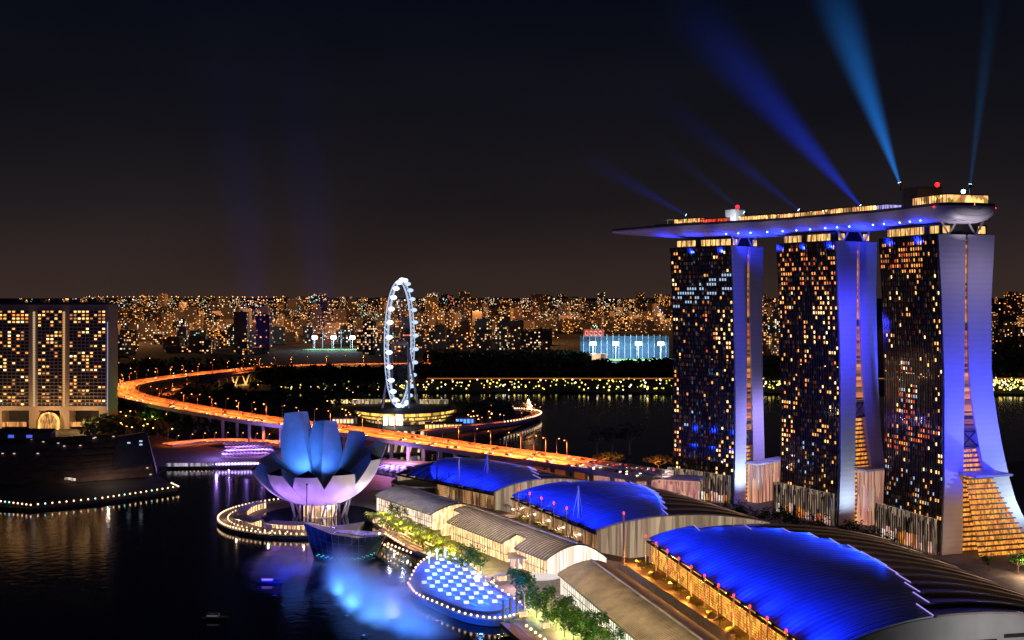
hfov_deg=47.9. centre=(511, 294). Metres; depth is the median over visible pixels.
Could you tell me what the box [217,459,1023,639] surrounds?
ground
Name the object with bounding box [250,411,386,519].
lotus museum
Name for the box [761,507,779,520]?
dark tree
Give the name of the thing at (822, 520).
dark tree
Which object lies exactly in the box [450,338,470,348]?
apartment block
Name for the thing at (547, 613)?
broadleaf tree
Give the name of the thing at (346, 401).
building
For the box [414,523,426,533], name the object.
palm tree
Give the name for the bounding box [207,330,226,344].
apartment block
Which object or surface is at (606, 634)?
broadleaf tree
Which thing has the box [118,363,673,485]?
highway viaduct
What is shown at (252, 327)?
apartment block
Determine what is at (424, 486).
round drum hall
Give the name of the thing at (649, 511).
shopping hall
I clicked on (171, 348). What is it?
apartment block
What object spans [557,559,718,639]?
front pavilion
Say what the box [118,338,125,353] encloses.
apartment block
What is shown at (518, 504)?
light mast
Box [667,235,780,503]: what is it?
hotel tower
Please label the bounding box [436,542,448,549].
palm tree
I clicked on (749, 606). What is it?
light mast
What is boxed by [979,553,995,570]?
broadleaf tree
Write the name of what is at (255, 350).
apartment block
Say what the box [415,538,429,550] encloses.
palm tree
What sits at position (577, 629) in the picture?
broadleaf tree
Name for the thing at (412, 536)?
palm tree
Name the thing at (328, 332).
town lamps
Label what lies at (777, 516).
dark tree
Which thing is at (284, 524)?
walk shelter
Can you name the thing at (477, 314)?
apartment block
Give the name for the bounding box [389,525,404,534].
palm tree
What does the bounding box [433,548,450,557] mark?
palm tree
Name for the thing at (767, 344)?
apartment block
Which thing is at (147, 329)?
apartment block
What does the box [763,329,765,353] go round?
apartment block
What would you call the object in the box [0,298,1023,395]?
shore ground
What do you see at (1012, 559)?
broadleaf tree
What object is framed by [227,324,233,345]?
apartment block
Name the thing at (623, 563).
signal mast
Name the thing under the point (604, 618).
broadleaf tree
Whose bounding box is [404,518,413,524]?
palm tree
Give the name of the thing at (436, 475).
dark mast
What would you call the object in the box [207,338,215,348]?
apartment block
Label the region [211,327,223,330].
apartment block
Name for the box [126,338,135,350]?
apartment block
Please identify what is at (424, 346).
apartment block
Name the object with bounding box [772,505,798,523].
dark tree
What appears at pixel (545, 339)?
apartment block
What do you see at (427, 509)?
front pavilion
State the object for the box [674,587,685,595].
terrace palm
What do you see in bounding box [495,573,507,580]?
promenade kiosk
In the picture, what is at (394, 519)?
palm tree
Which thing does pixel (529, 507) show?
light mast
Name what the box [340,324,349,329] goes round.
apartment block
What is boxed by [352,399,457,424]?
wheel terminal
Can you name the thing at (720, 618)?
terrace palm
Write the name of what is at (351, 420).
building
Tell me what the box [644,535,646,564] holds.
light mast
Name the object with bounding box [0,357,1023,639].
water
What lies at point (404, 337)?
apartment block
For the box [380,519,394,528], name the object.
palm tree
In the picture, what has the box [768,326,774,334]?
apartment block
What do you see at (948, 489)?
hotel tower
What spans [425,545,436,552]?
palm tree
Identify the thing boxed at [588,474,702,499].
link building
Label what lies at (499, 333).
apartment block
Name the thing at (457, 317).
apartment block
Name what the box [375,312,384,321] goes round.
apartment block
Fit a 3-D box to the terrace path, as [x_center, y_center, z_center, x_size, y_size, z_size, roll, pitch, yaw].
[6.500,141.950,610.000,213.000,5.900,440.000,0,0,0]
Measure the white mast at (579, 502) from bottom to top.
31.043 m
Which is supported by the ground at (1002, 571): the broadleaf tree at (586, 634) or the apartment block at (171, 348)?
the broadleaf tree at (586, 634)
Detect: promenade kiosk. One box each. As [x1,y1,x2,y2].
[483,576,496,583]
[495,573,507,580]
[514,608,529,616]
[538,619,551,628]
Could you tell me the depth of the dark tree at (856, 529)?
660.74 m
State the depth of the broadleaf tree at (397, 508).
744.13 m
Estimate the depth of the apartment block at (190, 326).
3929.94 m
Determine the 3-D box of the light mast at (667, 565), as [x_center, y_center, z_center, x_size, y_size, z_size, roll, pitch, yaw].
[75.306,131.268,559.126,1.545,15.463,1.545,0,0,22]
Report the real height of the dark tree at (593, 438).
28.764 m
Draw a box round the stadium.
[301,330,356,350]
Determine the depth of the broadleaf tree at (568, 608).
499.86 m
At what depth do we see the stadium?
3018.00 m
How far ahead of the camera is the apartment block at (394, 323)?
3817.82 m
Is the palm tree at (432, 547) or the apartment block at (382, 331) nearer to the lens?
the palm tree at (432, 547)
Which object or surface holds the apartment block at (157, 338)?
on the shore ground at (288, 352)
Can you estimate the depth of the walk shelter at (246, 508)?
766.55 m
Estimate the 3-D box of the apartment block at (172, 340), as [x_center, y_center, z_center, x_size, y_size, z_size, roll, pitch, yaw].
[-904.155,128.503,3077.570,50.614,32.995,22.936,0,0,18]
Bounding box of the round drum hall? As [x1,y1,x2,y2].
[391,478,461,493]
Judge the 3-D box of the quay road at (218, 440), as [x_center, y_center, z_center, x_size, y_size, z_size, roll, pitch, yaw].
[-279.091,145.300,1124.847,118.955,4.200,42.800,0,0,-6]
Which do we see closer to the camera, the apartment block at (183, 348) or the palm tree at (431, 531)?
the palm tree at (431, 531)
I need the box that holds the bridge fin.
[388,431,423,452]
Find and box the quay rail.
[167,461,254,465]
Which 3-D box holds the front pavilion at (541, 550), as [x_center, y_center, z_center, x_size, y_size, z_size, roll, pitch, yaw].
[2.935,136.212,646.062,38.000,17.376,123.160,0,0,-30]
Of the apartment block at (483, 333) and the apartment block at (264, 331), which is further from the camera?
the apartment block at (483, 333)
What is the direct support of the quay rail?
on the shore ground at (164, 455)
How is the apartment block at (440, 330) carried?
on the shore ground at (288, 352)
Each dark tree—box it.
[585,424,610,455]
[601,426,625,452]
[618,421,644,454]
[724,504,740,511]
[728,499,745,511]
[736,505,752,513]
[748,509,764,519]
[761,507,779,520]
[771,507,791,523]
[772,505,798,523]
[781,512,804,524]
[805,513,829,526]
[838,519,861,530]
[842,520,866,532]
[861,525,881,534]
[865,529,880,535]
[881,531,899,542]
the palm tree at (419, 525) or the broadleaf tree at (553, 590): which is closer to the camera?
the broadleaf tree at (553, 590)
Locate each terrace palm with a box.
[643,562,654,568]
[667,581,678,588]
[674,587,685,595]
[714,616,725,624]
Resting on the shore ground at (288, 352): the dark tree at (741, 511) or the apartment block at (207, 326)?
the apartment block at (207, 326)
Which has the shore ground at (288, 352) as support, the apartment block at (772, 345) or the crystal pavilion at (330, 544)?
the apartment block at (772, 345)
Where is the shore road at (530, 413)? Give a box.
[415,409,540,434]
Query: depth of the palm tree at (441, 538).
660.96 m
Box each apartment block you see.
[118,328,138,345]
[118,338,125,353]
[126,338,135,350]
[126,346,131,353]
[129,320,137,328]
[134,320,155,338]
[153,332,167,333]
[153,334,167,343]
[162,312,171,331]
[163,336,183,348]
[165,345,180,351]
[166,330,176,335]
[172,324,192,331]
[177,317,187,344]
[179,345,188,351]
[184,306,195,329]
[189,334,206,351]
[190,329,206,334]
[195,314,202,329]
[199,339,211,353]
[203,321,217,330]
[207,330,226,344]
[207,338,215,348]
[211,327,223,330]
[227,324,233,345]
[234,310,248,351]
[238,337,249,354]
[249,323,255,330]
[249,331,255,346]
[250,347,261,353]
[256,313,272,353]
[260,306,270,313]
[273,325,284,344]
[278,313,284,326]
[283,318,290,330]
[285,332,298,340]
[291,321,297,330]
[293,328,302,335]
[303,324,313,342]
[326,322,348,338]
[334,308,345,322]
[338,328,349,343]
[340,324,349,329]
[348,324,356,342]
[357,332,381,350]
[358,330,383,338]
[363,319,376,353]
[373,343,386,354]
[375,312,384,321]
[377,322,384,327]
[379,326,393,339]
[385,339,404,351]
[388,318,395,326]
[393,325,416,336]
[400,333,413,340]
[401,316,409,333]
[401,344,413,353]
[402,341,432,351]
[405,310,412,324]
[411,328,426,340]
[414,313,418,328]
[420,324,434,336]
[428,314,435,324]
[429,331,452,339]
[434,338,449,348]
[435,323,445,337]
[438,312,444,324]
[445,311,453,329]
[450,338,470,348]
[454,312,460,325]
[454,335,471,342]
[455,325,474,335]
[459,320,472,338]
[472,310,482,325]
[475,317,491,349]
[492,325,507,340]
[492,341,509,349]
[497,314,510,337]
[509,319,523,348]
[510,307,521,319]
[512,330,540,349]
[524,319,532,330]
[530,327,551,344]
[531,329,549,348]
[533,320,553,338]
[762,309,767,336]
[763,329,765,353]
[766,337,768,352]
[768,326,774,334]
[768,335,770,352]
[771,332,779,343]
[771,344,779,354]
[773,310,779,333]
[773,346,779,355]
[992,324,997,336]
[992,337,1000,345]
[998,329,1011,337]
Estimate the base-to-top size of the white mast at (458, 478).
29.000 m
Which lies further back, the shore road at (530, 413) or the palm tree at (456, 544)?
the shore road at (530, 413)
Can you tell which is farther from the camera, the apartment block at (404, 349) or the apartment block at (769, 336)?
the apartment block at (769, 336)
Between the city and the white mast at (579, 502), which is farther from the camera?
the city
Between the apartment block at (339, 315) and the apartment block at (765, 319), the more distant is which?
the apartment block at (339, 315)
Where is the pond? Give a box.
[261,505,377,525]
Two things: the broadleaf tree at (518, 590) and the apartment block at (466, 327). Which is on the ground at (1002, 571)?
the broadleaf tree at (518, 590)
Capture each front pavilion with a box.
[375,484,467,529]
[441,504,605,578]
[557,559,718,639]
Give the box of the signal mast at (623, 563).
[621,511,626,565]
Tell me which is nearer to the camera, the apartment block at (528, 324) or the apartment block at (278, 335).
the apartment block at (278, 335)
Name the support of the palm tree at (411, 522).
on the ground at (1002, 571)
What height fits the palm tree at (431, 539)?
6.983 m
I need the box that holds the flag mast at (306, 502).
[306,484,307,521]
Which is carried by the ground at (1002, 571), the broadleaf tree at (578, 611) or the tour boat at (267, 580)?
the broadleaf tree at (578, 611)
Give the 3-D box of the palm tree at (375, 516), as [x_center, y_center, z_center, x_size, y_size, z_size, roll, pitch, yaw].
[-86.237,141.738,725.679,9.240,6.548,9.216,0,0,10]
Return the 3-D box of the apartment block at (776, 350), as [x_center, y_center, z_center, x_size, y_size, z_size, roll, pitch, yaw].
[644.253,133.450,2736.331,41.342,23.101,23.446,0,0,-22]
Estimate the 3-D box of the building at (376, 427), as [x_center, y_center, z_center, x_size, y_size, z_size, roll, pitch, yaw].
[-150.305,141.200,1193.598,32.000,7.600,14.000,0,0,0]
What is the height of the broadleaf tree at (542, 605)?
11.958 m
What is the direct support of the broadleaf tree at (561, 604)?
on the ground at (1002, 571)
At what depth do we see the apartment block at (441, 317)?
3899.11 m
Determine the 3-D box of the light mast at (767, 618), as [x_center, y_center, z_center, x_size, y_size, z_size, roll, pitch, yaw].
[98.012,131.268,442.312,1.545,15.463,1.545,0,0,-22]
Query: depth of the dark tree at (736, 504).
734.24 m
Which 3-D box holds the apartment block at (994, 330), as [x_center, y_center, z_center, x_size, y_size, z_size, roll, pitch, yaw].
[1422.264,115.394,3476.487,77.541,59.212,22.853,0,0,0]
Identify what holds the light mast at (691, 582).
on the terrace path
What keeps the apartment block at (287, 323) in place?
on the shore ground at (288, 352)
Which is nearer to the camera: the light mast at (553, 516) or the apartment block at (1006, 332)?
the light mast at (553, 516)
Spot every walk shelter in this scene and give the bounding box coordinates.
[231,514,262,527]
[236,501,266,514]
[264,520,314,531]
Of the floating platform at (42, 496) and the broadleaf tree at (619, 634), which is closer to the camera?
the broadleaf tree at (619, 634)
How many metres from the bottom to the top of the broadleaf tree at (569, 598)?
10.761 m
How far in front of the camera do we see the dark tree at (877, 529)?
659.05 m
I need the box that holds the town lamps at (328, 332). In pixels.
[26,296,999,352]
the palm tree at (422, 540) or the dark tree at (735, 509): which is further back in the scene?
the dark tree at (735, 509)
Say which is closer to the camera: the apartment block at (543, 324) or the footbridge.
the footbridge
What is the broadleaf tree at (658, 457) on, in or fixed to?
on the ground at (1002, 571)
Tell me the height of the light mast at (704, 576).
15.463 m
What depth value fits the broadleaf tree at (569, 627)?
479.80 m
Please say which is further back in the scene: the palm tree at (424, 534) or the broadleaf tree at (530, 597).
the palm tree at (424, 534)
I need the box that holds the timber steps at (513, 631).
[500,622,536,639]
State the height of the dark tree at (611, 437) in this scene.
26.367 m
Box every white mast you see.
[458,458,460,501]
[483,454,488,472]
[568,486,584,536]
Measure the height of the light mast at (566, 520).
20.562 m
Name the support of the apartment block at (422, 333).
on the shore ground at (288, 352)
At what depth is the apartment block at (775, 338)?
2828.53 m
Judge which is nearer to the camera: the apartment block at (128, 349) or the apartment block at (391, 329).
the apartment block at (128, 349)
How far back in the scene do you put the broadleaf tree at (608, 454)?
957.97 m
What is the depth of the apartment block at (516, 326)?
3038.26 m
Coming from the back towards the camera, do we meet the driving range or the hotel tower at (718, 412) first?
the driving range
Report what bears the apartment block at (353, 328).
on the shore ground at (288, 352)
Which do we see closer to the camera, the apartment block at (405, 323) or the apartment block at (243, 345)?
the apartment block at (243, 345)
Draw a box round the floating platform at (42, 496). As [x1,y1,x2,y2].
[0,477,177,507]
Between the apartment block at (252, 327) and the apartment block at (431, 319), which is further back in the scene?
the apartment block at (431, 319)
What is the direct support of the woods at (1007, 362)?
on the shore ground at (288, 352)
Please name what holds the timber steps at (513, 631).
on the ground at (1002, 571)
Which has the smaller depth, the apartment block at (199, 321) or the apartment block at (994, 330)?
the apartment block at (994, 330)
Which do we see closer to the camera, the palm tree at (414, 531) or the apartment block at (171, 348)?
the palm tree at (414, 531)
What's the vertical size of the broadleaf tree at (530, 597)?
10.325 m
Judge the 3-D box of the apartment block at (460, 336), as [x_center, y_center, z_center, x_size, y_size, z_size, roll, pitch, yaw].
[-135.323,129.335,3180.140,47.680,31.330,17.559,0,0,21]
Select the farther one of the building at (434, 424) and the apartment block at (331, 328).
the apartment block at (331, 328)
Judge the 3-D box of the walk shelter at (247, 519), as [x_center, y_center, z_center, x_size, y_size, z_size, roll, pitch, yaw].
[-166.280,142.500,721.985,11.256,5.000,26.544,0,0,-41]
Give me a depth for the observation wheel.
1343.81 m
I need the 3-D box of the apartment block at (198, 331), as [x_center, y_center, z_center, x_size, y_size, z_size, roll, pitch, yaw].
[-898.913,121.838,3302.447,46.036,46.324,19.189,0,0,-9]
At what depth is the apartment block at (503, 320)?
3052.40 m
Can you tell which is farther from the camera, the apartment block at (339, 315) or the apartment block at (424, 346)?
the apartment block at (339, 315)
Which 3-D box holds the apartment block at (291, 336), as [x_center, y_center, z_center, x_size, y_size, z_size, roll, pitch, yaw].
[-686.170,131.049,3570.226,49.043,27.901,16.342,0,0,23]
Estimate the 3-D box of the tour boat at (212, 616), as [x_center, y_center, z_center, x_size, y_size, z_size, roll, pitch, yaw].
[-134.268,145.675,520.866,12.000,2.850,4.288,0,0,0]
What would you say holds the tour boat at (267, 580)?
on the water
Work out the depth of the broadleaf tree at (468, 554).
605.54 m
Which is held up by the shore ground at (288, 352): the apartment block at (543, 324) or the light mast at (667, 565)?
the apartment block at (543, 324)
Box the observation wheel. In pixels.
[381,278,418,407]
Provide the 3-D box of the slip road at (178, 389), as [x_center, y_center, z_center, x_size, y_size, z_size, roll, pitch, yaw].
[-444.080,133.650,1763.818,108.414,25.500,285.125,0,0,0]
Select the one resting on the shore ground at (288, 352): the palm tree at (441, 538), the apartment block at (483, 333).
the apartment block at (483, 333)
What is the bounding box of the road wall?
[427,378,1023,378]
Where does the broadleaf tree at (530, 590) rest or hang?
on the ground at (1002, 571)
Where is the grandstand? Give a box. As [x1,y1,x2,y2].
[0,432,156,483]
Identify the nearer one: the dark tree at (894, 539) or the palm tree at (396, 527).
the dark tree at (894, 539)
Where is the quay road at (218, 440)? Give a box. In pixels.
[162,438,278,445]
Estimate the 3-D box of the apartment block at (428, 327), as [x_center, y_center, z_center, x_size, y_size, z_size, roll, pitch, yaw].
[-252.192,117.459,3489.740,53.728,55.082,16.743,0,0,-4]
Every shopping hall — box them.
[396,457,584,512]
[510,480,769,557]
[647,523,1023,639]
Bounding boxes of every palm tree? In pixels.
[364,511,374,521]
[369,514,381,524]
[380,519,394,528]
[386,517,397,523]
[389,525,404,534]
[391,512,401,518]
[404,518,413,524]
[406,534,416,540]
[407,521,417,529]
[410,528,421,535]
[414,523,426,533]
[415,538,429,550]
[419,533,432,537]
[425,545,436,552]
[426,529,438,535]
[426,537,440,545]
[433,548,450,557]
[434,535,448,541]
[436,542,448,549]
[445,555,456,561]
[448,542,463,551]
[453,552,463,559]
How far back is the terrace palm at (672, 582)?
542.21 m
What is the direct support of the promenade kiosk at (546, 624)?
on the ground at (1002, 571)
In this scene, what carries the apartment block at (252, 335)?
on the shore ground at (288, 352)
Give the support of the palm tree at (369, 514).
on the ground at (1002, 571)
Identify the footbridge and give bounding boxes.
[381,459,432,465]
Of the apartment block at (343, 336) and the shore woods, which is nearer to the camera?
the shore woods
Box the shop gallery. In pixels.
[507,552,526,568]
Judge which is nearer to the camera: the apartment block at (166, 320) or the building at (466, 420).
the building at (466, 420)
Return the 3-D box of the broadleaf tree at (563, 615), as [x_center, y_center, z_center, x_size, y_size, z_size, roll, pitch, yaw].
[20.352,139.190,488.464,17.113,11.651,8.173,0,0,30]
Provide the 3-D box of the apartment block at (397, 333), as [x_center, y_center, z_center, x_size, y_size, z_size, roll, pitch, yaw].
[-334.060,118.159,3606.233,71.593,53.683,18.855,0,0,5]
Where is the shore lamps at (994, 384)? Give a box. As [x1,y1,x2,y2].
[291,377,1023,392]
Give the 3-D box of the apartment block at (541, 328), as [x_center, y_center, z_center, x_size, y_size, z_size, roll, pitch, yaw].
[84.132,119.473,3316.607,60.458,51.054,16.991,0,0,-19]
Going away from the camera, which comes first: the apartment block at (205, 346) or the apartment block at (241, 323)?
the apartment block at (205, 346)
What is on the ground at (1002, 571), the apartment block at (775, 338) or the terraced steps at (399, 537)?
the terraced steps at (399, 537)
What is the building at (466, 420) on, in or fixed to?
on the shore ground at (164, 455)
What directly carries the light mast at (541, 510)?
on the terrace path
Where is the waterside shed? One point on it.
(27, 433)
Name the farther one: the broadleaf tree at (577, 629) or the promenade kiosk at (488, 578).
the promenade kiosk at (488, 578)
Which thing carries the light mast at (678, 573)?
on the terrace path
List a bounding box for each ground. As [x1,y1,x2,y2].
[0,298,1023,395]
[0,359,534,511]
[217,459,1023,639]
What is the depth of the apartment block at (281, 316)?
4103.88 m
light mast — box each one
[517,487,519,520]
[529,492,530,524]
[541,496,541,525]
[553,501,554,532]
[566,506,567,536]
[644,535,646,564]
[655,542,657,572]
[666,549,668,580]
[677,557,679,588]
[690,565,691,595]
[703,574,705,608]
[717,583,719,619]
[732,594,735,631]
[748,604,750,639]
[766,616,768,639]
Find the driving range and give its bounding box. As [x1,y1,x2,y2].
[580,329,668,360]
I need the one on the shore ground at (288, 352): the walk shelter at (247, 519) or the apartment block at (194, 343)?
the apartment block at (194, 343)
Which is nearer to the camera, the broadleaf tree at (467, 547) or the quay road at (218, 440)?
the broadleaf tree at (467, 547)
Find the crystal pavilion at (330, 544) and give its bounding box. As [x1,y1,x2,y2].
[304,522,385,561]
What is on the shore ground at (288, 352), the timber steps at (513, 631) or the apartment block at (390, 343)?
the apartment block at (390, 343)
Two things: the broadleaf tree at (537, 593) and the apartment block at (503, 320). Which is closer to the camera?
the broadleaf tree at (537, 593)
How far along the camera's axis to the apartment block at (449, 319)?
3576.14 m
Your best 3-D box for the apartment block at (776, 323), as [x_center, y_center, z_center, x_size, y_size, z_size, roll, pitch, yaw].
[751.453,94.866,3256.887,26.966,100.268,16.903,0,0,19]
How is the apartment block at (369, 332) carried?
on the shore ground at (288, 352)
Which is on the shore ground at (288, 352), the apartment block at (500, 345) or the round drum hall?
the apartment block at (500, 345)
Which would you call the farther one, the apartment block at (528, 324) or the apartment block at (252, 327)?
the apartment block at (528, 324)
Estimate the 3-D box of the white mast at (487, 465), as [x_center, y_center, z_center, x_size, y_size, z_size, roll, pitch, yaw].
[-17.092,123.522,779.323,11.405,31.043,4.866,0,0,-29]
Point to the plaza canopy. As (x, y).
(539, 577)
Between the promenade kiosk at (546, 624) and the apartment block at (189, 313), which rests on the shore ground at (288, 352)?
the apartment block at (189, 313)
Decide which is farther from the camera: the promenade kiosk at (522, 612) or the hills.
the hills
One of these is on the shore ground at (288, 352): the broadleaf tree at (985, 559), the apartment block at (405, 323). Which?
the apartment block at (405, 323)
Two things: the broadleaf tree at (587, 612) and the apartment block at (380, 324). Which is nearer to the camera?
the broadleaf tree at (587, 612)
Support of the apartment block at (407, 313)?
on the shore ground at (288, 352)
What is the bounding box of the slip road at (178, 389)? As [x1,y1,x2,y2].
[162,368,274,396]
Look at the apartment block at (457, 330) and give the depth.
3412.74 m
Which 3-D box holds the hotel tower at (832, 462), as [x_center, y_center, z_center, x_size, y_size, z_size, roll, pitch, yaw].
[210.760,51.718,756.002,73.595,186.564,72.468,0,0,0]
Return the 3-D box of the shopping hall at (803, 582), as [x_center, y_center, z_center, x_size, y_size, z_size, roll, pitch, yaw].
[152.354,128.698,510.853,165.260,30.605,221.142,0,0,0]
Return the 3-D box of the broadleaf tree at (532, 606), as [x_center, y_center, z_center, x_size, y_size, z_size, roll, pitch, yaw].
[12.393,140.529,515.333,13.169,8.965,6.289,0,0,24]
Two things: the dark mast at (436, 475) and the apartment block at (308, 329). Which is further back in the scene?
the apartment block at (308, 329)
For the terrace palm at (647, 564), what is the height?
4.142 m
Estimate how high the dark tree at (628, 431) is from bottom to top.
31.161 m
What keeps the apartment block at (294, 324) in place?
on the shore ground at (288, 352)
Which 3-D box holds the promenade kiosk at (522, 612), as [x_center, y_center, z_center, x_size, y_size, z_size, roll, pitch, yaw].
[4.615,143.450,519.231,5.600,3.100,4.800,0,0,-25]
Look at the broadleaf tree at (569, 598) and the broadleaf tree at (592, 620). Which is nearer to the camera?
the broadleaf tree at (592, 620)
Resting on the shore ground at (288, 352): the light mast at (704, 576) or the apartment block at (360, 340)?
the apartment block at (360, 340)
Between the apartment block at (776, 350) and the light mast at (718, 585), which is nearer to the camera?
the light mast at (718, 585)
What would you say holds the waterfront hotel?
on the shore ground at (164, 455)
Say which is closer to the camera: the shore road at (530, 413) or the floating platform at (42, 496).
the floating platform at (42, 496)
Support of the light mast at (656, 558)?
on the terrace path
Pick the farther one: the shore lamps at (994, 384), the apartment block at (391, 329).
the apartment block at (391, 329)
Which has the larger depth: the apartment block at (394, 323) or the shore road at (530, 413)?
the apartment block at (394, 323)
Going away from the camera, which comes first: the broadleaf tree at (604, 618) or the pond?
the broadleaf tree at (604, 618)
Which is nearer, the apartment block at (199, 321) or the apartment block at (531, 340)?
the apartment block at (531, 340)
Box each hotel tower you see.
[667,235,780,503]
[773,230,883,525]
[875,221,1023,556]
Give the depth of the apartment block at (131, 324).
4088.55 m
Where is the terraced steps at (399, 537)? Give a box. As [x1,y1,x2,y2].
[374,525,433,551]
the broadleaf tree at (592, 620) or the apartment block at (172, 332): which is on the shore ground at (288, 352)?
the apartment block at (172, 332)
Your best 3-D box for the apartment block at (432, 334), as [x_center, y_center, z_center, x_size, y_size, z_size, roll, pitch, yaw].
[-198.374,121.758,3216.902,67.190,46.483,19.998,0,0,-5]
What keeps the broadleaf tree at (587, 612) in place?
on the ground at (1002, 571)
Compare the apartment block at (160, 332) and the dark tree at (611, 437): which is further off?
the apartment block at (160, 332)
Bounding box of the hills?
[0,299,1003,302]
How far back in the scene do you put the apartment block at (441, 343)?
3055.80 m
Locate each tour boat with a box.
[201,613,227,619]
[256,577,281,583]
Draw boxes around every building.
[330,397,402,404]
[331,416,357,424]
[360,426,382,428]
[424,421,463,428]
[455,416,476,424]
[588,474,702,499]
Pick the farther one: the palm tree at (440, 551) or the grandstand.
the grandstand
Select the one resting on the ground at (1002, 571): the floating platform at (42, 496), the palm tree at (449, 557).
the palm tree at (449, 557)
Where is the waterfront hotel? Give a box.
[0,299,117,429]
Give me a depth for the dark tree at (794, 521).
691.97 m
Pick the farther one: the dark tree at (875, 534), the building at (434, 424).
the building at (434, 424)
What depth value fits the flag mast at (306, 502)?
712.72 m
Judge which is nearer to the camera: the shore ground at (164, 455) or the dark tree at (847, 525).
the dark tree at (847, 525)
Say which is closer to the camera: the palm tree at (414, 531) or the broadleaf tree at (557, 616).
the broadleaf tree at (557, 616)
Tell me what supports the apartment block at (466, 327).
on the shore ground at (288, 352)
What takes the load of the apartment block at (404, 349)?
on the shore ground at (288, 352)
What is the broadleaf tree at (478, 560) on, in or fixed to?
on the ground at (1002, 571)
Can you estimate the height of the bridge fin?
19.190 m
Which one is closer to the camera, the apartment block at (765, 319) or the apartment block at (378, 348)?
the apartment block at (378, 348)
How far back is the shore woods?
1466.15 m
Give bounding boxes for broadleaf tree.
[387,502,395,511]
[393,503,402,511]
[457,555,473,566]
[459,542,477,554]
[465,546,485,567]
[472,550,489,570]
[487,566,535,591]
[508,571,537,592]
[514,585,529,607]
[518,591,536,612]
[524,585,542,594]
[525,598,552,617]
[529,586,551,608]
[533,594,550,612]
[540,609,579,636]
[541,585,557,608]
[542,605,558,627]
[543,611,562,630]
[551,597,568,623]
[554,605,577,618]
[559,617,588,639]
[563,594,575,607]
[569,606,599,619]
[571,616,593,639]
[575,615,603,635]
[579,609,602,622]
[582,626,599,639]
[584,610,609,637]
[593,451,624,460]
[594,629,611,639]
[606,622,624,639]
[643,454,672,467]
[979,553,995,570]
[1007,552,1023,574]
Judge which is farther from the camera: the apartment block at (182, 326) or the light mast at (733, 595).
the apartment block at (182, 326)
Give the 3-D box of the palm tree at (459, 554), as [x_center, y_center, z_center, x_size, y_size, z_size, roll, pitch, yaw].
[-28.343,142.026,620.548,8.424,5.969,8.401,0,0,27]
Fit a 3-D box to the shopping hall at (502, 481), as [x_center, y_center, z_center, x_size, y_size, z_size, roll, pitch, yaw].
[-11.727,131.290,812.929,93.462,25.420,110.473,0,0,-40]
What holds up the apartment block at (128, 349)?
on the shore ground at (288, 352)
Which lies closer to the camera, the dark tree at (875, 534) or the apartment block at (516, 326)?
the dark tree at (875, 534)
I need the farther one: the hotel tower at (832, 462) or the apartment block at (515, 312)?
the apartment block at (515, 312)
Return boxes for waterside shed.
[0,428,55,438]
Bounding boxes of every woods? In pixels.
[77,355,515,437]
[250,332,1023,386]
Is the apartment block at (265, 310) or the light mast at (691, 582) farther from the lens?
the apartment block at (265, 310)
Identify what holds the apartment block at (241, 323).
on the shore ground at (288, 352)
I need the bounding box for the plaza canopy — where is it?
[530,573,558,586]
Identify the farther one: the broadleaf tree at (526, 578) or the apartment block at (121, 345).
the apartment block at (121, 345)
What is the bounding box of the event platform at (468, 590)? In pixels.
[407,548,524,625]
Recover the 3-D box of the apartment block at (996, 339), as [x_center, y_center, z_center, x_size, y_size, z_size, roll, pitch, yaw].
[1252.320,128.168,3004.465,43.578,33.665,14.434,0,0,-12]
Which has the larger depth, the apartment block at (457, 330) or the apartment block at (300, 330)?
the apartment block at (300, 330)
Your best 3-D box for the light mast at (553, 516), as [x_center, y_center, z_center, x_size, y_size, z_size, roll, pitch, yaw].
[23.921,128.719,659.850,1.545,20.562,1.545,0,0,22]
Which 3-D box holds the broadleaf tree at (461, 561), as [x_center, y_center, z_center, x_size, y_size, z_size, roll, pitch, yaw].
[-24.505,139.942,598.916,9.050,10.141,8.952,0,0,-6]
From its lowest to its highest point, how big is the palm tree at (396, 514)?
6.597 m
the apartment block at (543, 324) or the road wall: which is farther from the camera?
the apartment block at (543, 324)
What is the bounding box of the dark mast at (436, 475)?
[436,451,437,494]
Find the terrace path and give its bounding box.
[370,489,754,639]
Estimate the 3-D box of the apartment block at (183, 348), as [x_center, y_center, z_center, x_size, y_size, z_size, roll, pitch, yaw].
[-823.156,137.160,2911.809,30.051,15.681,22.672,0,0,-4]
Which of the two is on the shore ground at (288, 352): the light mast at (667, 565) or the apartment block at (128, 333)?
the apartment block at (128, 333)
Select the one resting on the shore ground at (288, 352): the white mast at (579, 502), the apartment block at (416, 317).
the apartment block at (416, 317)
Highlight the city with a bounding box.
[19,291,1023,350]
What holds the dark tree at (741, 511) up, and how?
on the ground at (1002, 571)
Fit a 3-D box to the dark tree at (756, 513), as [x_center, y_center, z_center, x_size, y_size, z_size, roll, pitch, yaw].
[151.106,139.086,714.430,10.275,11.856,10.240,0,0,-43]
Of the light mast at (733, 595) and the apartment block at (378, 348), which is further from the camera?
the apartment block at (378, 348)
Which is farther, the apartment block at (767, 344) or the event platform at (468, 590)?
the apartment block at (767, 344)
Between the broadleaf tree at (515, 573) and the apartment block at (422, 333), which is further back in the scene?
the apartment block at (422, 333)

